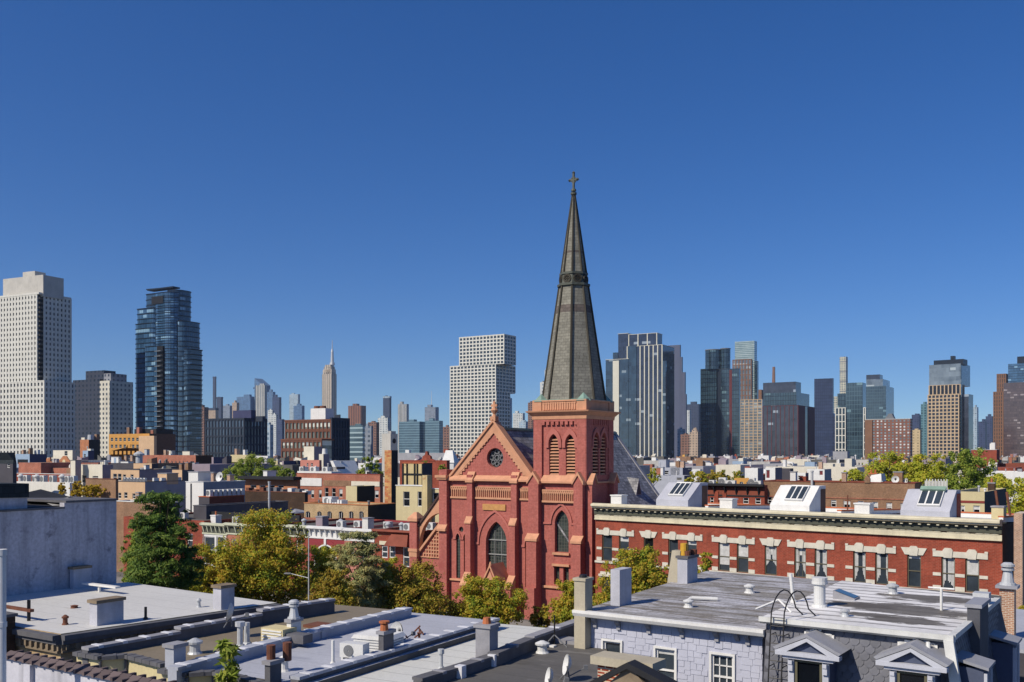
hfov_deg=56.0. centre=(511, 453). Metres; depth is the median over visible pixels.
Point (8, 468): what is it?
row house
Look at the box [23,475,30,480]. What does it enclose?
condenser unit
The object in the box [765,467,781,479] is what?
row house
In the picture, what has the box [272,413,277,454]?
apartment tower
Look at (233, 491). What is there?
condenser unit
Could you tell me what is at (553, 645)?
antenna mast
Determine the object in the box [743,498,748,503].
window
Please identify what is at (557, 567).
window
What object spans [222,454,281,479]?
tree
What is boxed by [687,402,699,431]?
office tower
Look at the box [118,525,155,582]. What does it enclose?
street tree
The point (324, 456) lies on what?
row house
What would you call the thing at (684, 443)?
apartment block
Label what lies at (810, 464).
workshop
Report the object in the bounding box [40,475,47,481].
condenser unit
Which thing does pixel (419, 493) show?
window
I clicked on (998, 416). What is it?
apartment tower
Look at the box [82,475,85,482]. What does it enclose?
window
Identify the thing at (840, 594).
roof skylight
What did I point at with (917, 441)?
apartment block
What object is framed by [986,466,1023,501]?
row house
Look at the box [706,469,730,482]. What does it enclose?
tree
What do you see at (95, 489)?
tree
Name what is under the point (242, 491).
condenser unit
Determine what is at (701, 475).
tree
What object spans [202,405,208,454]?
apartment tower
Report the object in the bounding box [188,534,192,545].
window
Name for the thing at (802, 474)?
row house
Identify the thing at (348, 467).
row house
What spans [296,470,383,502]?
row house
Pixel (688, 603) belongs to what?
roof vent
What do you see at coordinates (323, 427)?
loft building
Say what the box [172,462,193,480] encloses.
row house
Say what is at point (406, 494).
window
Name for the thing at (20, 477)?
roof vent
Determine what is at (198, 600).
roof vent
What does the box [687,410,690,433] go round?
office tower
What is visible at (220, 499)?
row house
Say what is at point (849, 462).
row house
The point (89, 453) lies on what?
row house
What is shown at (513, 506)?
church
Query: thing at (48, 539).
party wall house
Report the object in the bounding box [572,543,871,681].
shingled house
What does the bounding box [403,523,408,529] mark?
condenser unit
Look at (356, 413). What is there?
office tower
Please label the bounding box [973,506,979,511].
window
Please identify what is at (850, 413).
glass block
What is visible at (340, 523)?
condenser unit
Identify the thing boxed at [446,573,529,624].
street tree
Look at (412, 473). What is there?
row house
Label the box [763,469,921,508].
apartment house
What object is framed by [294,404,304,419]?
office tower
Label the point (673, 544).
window
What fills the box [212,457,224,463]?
row house
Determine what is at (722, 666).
window
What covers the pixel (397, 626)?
satellite dish
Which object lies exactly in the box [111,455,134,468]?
row house
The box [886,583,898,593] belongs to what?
roof vent
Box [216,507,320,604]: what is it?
street tree
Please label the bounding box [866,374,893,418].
office tower
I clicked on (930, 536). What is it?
brick tenement
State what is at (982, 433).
office tower
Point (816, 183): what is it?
sky
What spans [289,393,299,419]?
glass tower
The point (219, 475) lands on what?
satellite dish
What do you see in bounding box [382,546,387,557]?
window
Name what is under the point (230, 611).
satellite dish
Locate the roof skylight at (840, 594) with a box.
[833,588,859,600]
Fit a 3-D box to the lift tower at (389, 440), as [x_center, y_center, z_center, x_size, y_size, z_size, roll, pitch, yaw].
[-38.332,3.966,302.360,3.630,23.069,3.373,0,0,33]
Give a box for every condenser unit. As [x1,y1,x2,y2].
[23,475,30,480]
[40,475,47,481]
[49,475,56,481]
[64,476,69,481]
[70,476,77,482]
[180,512,188,518]
[206,490,212,495]
[213,490,217,495]
[215,489,221,495]
[222,489,226,495]
[231,489,235,494]
[240,488,244,494]
[299,467,308,470]
[310,467,318,470]
[322,467,330,470]
[322,496,338,502]
[336,520,345,526]
[340,641,368,659]
[354,520,361,526]
[383,521,392,527]
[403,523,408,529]
[426,522,435,529]
[718,477,726,482]
[726,480,736,483]
[747,478,755,483]
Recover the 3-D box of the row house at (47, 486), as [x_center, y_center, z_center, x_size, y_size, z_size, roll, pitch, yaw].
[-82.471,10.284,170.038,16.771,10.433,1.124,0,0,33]
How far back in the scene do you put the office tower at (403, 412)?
3008.80 m
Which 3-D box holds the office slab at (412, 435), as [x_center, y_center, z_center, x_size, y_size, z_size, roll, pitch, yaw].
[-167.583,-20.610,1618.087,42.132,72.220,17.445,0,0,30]
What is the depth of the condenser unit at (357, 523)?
106.92 m
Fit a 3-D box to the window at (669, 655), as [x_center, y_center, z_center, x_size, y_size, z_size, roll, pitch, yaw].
[5.149,7.357,32.561,0.717,1.450,0.430,0,0,34]
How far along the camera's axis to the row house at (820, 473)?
191.17 m
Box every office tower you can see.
[209,408,218,418]
[216,397,222,417]
[223,404,231,417]
[232,400,238,417]
[237,394,253,409]
[267,389,274,421]
[272,395,280,416]
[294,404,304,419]
[348,404,365,425]
[383,396,391,417]
[398,402,408,452]
[425,391,438,420]
[510,398,511,427]
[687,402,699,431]
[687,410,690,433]
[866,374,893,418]
[978,419,986,449]
[986,414,992,449]
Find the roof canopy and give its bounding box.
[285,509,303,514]
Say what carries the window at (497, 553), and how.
in the church
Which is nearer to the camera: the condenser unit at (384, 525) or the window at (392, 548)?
the window at (392, 548)
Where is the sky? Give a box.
[0,0,1023,438]
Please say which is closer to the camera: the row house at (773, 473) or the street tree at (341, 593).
the street tree at (341, 593)
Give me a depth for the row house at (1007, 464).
332.90 m
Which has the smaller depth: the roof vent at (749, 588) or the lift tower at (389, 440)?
the roof vent at (749, 588)
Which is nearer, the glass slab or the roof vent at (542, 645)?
the roof vent at (542, 645)
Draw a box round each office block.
[73,370,132,457]
[267,422,272,456]
[277,417,283,455]
[350,424,364,462]
[365,423,372,462]
[443,425,449,452]
[513,411,524,427]
[519,420,527,427]
[528,401,532,428]
[912,414,920,429]
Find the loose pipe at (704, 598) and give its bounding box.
[688,596,717,600]
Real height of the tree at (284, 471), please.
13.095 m
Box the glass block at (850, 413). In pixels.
[835,382,865,459]
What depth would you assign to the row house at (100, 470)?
206.91 m
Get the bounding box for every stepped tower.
[668,345,686,457]
[834,396,836,412]
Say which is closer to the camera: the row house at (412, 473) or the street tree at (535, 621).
the street tree at (535, 621)
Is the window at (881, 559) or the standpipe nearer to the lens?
the standpipe
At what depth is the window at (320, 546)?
105.36 m
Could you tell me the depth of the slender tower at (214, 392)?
3502.35 m
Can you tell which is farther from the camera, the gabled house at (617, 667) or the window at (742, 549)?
the window at (742, 549)
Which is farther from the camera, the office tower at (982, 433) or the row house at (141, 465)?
the office tower at (982, 433)
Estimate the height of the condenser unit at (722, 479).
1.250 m
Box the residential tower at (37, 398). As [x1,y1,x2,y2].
[0,271,74,457]
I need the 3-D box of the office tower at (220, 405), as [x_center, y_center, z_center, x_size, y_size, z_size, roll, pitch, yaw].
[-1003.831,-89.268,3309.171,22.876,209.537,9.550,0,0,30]
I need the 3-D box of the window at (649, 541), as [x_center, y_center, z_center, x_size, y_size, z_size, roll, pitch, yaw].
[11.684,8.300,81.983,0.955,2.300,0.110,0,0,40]
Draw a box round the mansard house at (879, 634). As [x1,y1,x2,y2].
[759,581,1021,681]
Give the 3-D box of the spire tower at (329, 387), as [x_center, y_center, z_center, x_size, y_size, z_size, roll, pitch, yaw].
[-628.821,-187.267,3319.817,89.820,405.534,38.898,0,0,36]
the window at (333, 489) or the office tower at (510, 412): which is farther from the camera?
the office tower at (510, 412)
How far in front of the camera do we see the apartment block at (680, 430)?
1604.76 m
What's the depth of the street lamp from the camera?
68.96 m
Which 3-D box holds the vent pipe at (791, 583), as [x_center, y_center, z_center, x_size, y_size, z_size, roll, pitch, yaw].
[9.730,4.685,33.370,0.277,1.041,0.228,0,0,0]
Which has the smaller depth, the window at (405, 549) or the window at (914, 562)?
the window at (914, 562)
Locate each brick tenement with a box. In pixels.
[591,482,769,603]
[702,485,900,580]
[836,486,1013,595]
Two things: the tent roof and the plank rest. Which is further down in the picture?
the plank rest
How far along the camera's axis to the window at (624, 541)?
83.64 m
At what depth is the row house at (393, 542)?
100.05 m
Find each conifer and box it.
[120,490,209,590]
[323,530,392,607]
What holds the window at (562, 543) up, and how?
in the church
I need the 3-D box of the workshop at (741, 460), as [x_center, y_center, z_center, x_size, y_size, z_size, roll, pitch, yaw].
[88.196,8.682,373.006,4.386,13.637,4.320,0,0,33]
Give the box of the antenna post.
[6,600,33,620]
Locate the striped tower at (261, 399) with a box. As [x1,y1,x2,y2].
[255,383,266,418]
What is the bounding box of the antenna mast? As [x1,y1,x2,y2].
[547,615,566,647]
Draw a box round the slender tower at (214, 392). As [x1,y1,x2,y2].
[213,377,216,407]
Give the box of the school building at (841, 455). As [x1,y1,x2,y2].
[818,451,871,464]
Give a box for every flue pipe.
[268,481,270,513]
[810,471,813,484]
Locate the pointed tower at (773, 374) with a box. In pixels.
[772,367,774,382]
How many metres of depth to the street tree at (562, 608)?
73.33 m
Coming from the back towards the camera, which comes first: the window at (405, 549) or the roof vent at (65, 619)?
the window at (405, 549)
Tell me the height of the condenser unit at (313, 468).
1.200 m
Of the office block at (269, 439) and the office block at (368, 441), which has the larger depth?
the office block at (269, 439)
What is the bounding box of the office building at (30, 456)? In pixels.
[16,448,46,466]
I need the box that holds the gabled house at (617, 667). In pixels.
[590,651,677,681]
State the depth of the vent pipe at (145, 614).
34.75 m
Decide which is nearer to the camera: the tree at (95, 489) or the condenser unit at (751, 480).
the condenser unit at (751, 480)
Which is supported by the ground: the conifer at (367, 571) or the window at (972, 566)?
the conifer at (367, 571)
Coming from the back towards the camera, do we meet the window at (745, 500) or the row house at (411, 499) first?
the row house at (411, 499)
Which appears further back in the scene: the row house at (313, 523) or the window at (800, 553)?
the row house at (313, 523)
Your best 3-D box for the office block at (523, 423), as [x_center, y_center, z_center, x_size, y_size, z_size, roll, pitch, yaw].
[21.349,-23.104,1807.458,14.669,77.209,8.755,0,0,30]
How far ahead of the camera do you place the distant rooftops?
313.87 m
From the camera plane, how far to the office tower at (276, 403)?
3406.25 m
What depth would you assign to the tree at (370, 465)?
184.56 m
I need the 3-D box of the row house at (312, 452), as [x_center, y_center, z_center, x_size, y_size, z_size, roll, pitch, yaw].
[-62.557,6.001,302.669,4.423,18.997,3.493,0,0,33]
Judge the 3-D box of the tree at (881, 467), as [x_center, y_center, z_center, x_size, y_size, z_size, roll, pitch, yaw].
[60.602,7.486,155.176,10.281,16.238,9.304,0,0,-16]
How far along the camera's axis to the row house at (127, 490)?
153.09 m
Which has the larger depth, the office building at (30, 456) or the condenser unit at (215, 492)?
the office building at (30, 456)
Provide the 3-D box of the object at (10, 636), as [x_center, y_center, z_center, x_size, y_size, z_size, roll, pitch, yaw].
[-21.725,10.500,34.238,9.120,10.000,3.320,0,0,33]
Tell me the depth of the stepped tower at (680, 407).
2095.22 m
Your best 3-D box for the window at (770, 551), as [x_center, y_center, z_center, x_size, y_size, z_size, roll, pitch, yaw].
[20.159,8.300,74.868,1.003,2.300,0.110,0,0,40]
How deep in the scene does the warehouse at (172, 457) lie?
336.40 m
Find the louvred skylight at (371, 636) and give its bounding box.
[351,629,405,651]
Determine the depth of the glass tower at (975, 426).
2303.35 m
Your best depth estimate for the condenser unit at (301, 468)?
207.55 m
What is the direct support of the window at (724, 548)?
in the brick tenement at (794, 530)
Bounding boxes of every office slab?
[399,419,424,452]
[425,418,442,452]
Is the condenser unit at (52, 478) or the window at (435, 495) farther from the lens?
the condenser unit at (52, 478)
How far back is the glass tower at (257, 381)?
3512.19 m
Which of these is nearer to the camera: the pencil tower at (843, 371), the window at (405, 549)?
the window at (405, 549)
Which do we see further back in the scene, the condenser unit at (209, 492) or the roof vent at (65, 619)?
the condenser unit at (209, 492)
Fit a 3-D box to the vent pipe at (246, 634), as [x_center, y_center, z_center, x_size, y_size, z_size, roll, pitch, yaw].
[-9.015,6.150,32.758,0.400,0.800,0.380,0,0,0]
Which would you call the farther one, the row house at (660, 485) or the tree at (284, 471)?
the row house at (660, 485)
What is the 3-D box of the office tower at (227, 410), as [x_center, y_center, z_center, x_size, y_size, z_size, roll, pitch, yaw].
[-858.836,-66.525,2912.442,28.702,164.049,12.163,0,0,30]
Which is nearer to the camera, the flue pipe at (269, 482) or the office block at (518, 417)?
the flue pipe at (269, 482)
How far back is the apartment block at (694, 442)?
1454.44 m
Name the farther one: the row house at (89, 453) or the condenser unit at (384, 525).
the row house at (89, 453)
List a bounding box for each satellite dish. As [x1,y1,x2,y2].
[216,472,226,480]
[223,603,248,627]
[390,622,415,639]
[545,667,568,681]
[560,654,587,680]
[891,476,898,481]
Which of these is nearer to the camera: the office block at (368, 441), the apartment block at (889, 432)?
the office block at (368, 441)
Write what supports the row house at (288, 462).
on the ground
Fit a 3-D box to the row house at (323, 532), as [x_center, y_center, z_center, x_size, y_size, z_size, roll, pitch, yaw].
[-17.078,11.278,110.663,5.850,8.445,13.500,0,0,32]
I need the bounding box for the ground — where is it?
[116,572,552,622]
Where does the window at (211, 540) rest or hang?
in the row house at (213, 529)
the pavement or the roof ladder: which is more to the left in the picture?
the pavement
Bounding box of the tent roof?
[443,450,458,468]
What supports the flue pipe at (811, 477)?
on the apartment house at (878, 490)
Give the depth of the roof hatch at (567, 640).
35.02 m
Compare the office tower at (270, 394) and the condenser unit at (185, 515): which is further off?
the office tower at (270, 394)
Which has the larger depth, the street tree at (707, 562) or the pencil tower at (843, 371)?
the pencil tower at (843, 371)
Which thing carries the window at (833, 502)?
in the apartment house at (878, 490)
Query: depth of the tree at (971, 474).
137.12 m
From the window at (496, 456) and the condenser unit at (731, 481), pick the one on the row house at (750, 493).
the condenser unit at (731, 481)
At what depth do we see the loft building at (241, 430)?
455.70 m
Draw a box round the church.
[407,171,659,619]
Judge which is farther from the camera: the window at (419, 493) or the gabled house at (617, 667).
the window at (419, 493)
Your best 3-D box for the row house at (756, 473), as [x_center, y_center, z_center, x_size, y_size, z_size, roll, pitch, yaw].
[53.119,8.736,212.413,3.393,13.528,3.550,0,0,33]
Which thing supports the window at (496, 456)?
in the church
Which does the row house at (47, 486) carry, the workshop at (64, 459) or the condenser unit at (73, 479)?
the condenser unit at (73, 479)
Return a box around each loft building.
[53,450,75,459]
[80,434,99,459]
[109,427,175,459]
[205,410,266,456]
[281,406,349,460]
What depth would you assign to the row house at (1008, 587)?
40.17 m
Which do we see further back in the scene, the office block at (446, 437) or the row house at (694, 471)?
the office block at (446, 437)
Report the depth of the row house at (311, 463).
271.65 m
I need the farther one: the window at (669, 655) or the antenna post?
the antenna post
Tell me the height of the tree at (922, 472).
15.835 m
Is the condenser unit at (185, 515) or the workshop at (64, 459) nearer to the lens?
the condenser unit at (185, 515)
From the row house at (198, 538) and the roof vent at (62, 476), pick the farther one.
the roof vent at (62, 476)
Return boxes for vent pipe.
[143,607,147,619]
[235,621,244,645]
[243,622,251,644]
[330,640,334,663]
[438,648,443,668]
[789,573,796,602]
[928,586,954,609]
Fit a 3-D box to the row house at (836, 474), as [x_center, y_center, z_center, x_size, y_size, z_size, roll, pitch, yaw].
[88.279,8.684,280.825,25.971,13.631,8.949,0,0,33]
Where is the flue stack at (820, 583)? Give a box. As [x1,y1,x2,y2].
[811,576,827,607]
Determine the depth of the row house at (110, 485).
141.19 m
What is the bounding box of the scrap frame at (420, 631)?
[405,625,423,638]
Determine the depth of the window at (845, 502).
116.34 m
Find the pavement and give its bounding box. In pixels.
[116,576,556,627]
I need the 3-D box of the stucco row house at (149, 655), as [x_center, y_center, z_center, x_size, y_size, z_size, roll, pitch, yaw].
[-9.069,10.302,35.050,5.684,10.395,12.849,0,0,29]
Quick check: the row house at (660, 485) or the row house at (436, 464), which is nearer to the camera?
the row house at (436, 464)
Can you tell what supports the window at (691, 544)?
in the brick tenement at (673, 518)
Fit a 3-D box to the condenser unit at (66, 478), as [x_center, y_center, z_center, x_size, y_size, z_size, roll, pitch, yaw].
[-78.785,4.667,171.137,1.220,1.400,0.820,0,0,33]
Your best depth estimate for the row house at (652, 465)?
250.28 m
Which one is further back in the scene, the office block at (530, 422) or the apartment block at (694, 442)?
the office block at (530, 422)
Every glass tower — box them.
[135,286,202,454]
[253,378,269,409]
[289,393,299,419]
[700,348,739,455]
[973,405,977,449]
[1004,356,1023,456]
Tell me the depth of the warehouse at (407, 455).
430.40 m
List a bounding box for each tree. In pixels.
[58,482,66,494]
[68,481,83,496]
[80,484,106,497]
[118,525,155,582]
[187,541,252,598]
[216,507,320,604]
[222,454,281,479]
[276,467,295,476]
[294,544,348,600]
[306,566,360,605]
[356,456,384,486]
[362,556,399,608]
[362,557,456,615]
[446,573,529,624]
[527,604,550,627]
[543,579,595,623]
[592,544,668,605]
[647,468,661,485]
[684,471,710,482]
[697,551,716,573]
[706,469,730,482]
[726,470,744,479]
[839,468,863,480]
[857,449,916,481]
[904,452,961,485]
[941,447,997,489]
[983,473,1023,512]
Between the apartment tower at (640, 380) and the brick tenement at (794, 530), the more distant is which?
the apartment tower at (640, 380)
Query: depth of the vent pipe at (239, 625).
32.28 m
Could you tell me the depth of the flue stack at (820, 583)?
32.21 m
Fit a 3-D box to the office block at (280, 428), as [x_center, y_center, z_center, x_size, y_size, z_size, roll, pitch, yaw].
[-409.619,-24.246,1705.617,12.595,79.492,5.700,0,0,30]
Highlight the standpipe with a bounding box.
[0,549,6,681]
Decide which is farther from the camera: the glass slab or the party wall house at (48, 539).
the glass slab
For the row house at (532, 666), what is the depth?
30.88 m
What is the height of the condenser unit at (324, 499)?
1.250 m
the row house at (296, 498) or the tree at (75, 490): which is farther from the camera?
the row house at (296, 498)
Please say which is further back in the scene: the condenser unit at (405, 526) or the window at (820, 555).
the condenser unit at (405, 526)
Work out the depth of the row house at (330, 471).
202.64 m
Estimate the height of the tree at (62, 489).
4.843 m
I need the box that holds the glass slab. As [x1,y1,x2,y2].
[814,378,834,455]
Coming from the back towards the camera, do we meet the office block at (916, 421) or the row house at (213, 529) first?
the office block at (916, 421)
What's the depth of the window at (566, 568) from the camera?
89.62 m
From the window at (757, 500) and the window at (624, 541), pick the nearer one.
the window at (624, 541)
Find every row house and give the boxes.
[0,452,16,482]
[6,565,280,661]
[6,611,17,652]
[17,473,70,481]
[17,481,75,496]
[71,460,80,486]
[72,598,412,681]
[81,460,112,496]
[83,446,93,459]
[85,478,117,497]
[110,465,178,480]
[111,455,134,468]
[116,492,178,571]
[118,473,186,512]
[124,512,231,574]
[133,463,157,468]
[157,613,499,681]
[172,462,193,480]
[185,471,245,511]
[193,500,288,518]
[198,495,244,504]
[199,511,301,566]
[210,511,330,547]
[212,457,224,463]
[245,487,310,516]
[264,518,379,590]
[282,461,299,464]
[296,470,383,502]
[297,466,342,473]
[300,460,321,470]
[304,442,321,459]
[304,499,395,519]
[306,516,408,592]
[319,449,328,466]
[327,460,358,473]
[340,617,573,681]
[341,517,438,588]
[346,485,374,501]
[371,523,437,581]
[395,475,431,521]
[399,451,449,487]
[402,463,431,484]
[432,488,438,521]
[447,635,606,681]
[643,464,654,478]
[652,459,691,486]
[655,467,690,493]
[692,469,701,481]
[708,483,767,503]
[734,478,748,483]
[745,462,762,483]
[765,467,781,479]
[766,459,864,480]
[782,468,792,479]
[797,473,808,479]
[807,461,830,479]
[845,458,854,466]
[925,478,1006,512]
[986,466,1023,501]
[995,562,1023,681]
[1000,457,1023,469]
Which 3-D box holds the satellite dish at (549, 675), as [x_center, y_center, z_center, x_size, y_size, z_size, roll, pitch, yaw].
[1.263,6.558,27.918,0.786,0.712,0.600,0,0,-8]
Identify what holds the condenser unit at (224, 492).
on the row house at (220, 499)
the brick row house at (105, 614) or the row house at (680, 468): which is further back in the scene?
the row house at (680, 468)
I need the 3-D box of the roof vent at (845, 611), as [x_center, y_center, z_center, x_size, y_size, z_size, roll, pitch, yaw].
[10.516,5.035,30.421,0.300,0.270,0.300,0,0,0]
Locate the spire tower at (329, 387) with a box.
[322,340,336,417]
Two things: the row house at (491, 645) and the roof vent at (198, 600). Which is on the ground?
the row house at (491, 645)
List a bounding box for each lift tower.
[382,429,397,502]
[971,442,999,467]
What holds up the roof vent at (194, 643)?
on the stucco row house at (149, 655)
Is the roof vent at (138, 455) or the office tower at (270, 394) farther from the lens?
the office tower at (270, 394)
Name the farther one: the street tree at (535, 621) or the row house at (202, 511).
the row house at (202, 511)
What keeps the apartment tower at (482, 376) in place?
on the ground
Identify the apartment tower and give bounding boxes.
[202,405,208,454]
[268,409,273,423]
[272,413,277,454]
[368,421,378,455]
[378,416,390,455]
[450,334,515,456]
[540,381,543,394]
[606,333,673,457]
[732,341,762,456]
[763,382,814,456]
[921,402,926,455]
[927,356,972,456]
[993,374,1007,456]
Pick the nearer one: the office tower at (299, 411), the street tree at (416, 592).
the street tree at (416, 592)
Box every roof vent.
[17,474,22,480]
[33,474,39,481]
[58,474,64,481]
[62,615,68,624]
[133,451,144,462]
[187,638,202,654]
[196,598,200,607]
[280,656,289,671]
[535,640,549,653]
[683,599,693,607]
[744,584,754,593]
[840,608,849,616]
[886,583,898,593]
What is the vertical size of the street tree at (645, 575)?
9.990 m
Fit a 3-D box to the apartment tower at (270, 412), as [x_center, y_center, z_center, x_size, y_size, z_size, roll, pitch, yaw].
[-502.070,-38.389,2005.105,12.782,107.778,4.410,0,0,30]
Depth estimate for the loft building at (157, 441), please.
427.00 m
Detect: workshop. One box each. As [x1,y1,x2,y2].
[46,456,70,461]
[238,470,301,489]
[732,458,746,463]
[805,457,816,466]
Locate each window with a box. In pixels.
[18,459,27,463]
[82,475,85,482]
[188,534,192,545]
[205,536,214,558]
[316,544,336,568]
[332,488,335,495]
[375,490,378,497]
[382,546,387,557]
[390,546,394,557]
[403,547,408,566]
[404,492,409,505]
[418,492,421,505]
[433,493,438,501]
[457,534,459,577]
[488,523,506,569]
[490,448,502,466]
[556,566,559,579]
[557,511,568,551]
[565,567,568,581]
[603,535,611,560]
[604,641,619,652]
[620,536,628,560]
[644,537,652,562]
[656,648,674,679]
[669,539,677,565]
[687,540,696,550]
[712,654,732,681]
[719,542,729,570]
[737,543,747,572]
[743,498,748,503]
[755,498,760,503]
[765,545,776,574]
[766,470,769,477]
[795,547,805,577]
[795,659,821,681]
[815,548,826,576]
[831,500,835,506]
[844,501,849,506]
[854,551,865,582]
[876,552,887,584]
[886,502,891,508]
[897,670,926,681]
[908,555,920,587]
[942,557,954,590]
[966,558,978,591]
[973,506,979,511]
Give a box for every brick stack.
[385,450,397,519]
[1014,511,1023,608]
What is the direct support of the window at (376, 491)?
in the row house at (319, 486)
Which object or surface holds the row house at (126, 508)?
on the ground
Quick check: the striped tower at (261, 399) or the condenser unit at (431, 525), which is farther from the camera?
the striped tower at (261, 399)
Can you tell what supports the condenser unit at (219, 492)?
on the row house at (220, 499)
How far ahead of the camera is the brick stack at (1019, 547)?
62.13 m
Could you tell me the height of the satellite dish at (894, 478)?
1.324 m
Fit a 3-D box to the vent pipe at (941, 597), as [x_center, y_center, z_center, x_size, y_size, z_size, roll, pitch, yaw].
[14.082,4.775,31.597,0.800,0.750,0.090,0,0,35]
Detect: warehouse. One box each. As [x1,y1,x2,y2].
[143,449,212,463]
[231,449,258,461]
[398,449,449,462]
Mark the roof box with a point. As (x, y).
(983, 594)
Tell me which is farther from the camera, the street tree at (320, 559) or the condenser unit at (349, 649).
the street tree at (320, 559)
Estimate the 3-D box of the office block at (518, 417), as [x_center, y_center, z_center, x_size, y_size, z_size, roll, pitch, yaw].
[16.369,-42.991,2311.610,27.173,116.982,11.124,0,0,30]
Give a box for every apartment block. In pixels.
[677,427,684,456]
[680,433,688,455]
[689,427,700,457]
[865,414,911,457]
[912,429,921,455]
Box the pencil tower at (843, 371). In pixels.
[840,357,847,393]
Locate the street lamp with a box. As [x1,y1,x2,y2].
[284,532,308,600]
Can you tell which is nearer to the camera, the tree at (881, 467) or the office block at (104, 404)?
the tree at (881, 467)
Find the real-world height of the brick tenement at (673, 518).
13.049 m
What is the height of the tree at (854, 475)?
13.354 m
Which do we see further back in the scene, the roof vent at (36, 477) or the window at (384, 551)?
the roof vent at (36, 477)
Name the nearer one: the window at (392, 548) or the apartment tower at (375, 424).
the window at (392, 548)
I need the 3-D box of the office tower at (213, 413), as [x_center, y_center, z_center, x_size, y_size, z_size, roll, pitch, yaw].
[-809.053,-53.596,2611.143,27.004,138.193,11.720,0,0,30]
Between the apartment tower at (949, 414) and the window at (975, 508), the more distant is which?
the apartment tower at (949, 414)
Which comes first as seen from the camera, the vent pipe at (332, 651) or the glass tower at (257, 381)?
the vent pipe at (332, 651)
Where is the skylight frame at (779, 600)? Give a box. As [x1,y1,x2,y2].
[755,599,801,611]
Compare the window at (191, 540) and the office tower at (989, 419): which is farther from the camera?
the office tower at (989, 419)
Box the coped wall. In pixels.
[6,650,176,681]
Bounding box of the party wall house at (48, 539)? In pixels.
[0,483,117,633]
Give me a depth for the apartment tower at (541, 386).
1102.51 m
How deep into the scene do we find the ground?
122.15 m
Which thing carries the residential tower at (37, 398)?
on the ground
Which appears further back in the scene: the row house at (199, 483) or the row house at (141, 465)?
the row house at (141, 465)
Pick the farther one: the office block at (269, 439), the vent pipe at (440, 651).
the office block at (269, 439)
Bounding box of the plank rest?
[82,582,119,591]
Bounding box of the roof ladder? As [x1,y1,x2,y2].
[767,589,815,681]
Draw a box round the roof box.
[973,591,990,604]
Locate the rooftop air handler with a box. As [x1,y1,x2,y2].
[261,624,312,643]
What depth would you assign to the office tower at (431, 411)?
2910.77 m
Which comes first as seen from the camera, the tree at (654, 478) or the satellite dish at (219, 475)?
the satellite dish at (219, 475)
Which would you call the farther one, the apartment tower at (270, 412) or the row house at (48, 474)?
the apartment tower at (270, 412)
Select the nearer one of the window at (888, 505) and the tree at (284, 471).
the window at (888, 505)
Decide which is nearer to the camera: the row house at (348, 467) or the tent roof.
the tent roof
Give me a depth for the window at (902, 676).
27.05 m
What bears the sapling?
on the stucco row house at (309, 662)
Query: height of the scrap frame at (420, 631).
0.384 m
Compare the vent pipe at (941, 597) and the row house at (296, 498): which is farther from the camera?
the row house at (296, 498)
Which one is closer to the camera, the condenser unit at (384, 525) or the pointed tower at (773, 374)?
the condenser unit at (384, 525)
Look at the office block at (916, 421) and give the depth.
1904.44 m
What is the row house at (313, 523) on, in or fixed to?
on the ground
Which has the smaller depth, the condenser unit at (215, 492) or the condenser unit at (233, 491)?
the condenser unit at (215, 492)
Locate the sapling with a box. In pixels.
[213,638,242,681]
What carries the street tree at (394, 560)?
on the ground
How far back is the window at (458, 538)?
95.73 m
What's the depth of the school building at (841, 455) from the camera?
401.00 m
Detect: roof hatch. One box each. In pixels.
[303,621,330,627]
[555,636,573,644]
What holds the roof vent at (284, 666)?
on the stucco row house at (309, 662)
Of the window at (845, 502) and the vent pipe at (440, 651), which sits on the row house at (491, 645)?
the vent pipe at (440, 651)
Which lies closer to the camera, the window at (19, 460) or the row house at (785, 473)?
the row house at (785, 473)
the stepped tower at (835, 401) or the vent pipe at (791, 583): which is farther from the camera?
the stepped tower at (835, 401)
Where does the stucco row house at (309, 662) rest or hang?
on the ground
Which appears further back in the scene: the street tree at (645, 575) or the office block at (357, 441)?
the office block at (357, 441)
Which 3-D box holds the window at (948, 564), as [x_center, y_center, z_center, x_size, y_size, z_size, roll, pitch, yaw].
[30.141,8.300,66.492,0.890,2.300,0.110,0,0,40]
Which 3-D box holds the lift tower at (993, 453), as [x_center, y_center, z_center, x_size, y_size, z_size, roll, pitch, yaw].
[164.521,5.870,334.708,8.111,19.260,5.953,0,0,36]
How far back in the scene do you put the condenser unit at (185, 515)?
122.37 m
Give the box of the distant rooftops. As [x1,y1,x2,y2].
[17,454,1023,488]
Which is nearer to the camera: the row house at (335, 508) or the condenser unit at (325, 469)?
the row house at (335, 508)
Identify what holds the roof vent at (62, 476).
on the row house at (47, 486)
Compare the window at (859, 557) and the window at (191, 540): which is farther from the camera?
the window at (191, 540)
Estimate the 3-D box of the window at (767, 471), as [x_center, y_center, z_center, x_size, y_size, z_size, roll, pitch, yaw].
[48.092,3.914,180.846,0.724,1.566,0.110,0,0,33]
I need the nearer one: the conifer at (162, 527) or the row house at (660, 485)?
the conifer at (162, 527)
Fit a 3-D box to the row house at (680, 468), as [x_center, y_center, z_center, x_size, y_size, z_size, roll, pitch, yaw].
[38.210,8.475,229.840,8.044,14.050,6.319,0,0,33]
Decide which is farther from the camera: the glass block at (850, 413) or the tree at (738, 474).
the glass block at (850, 413)

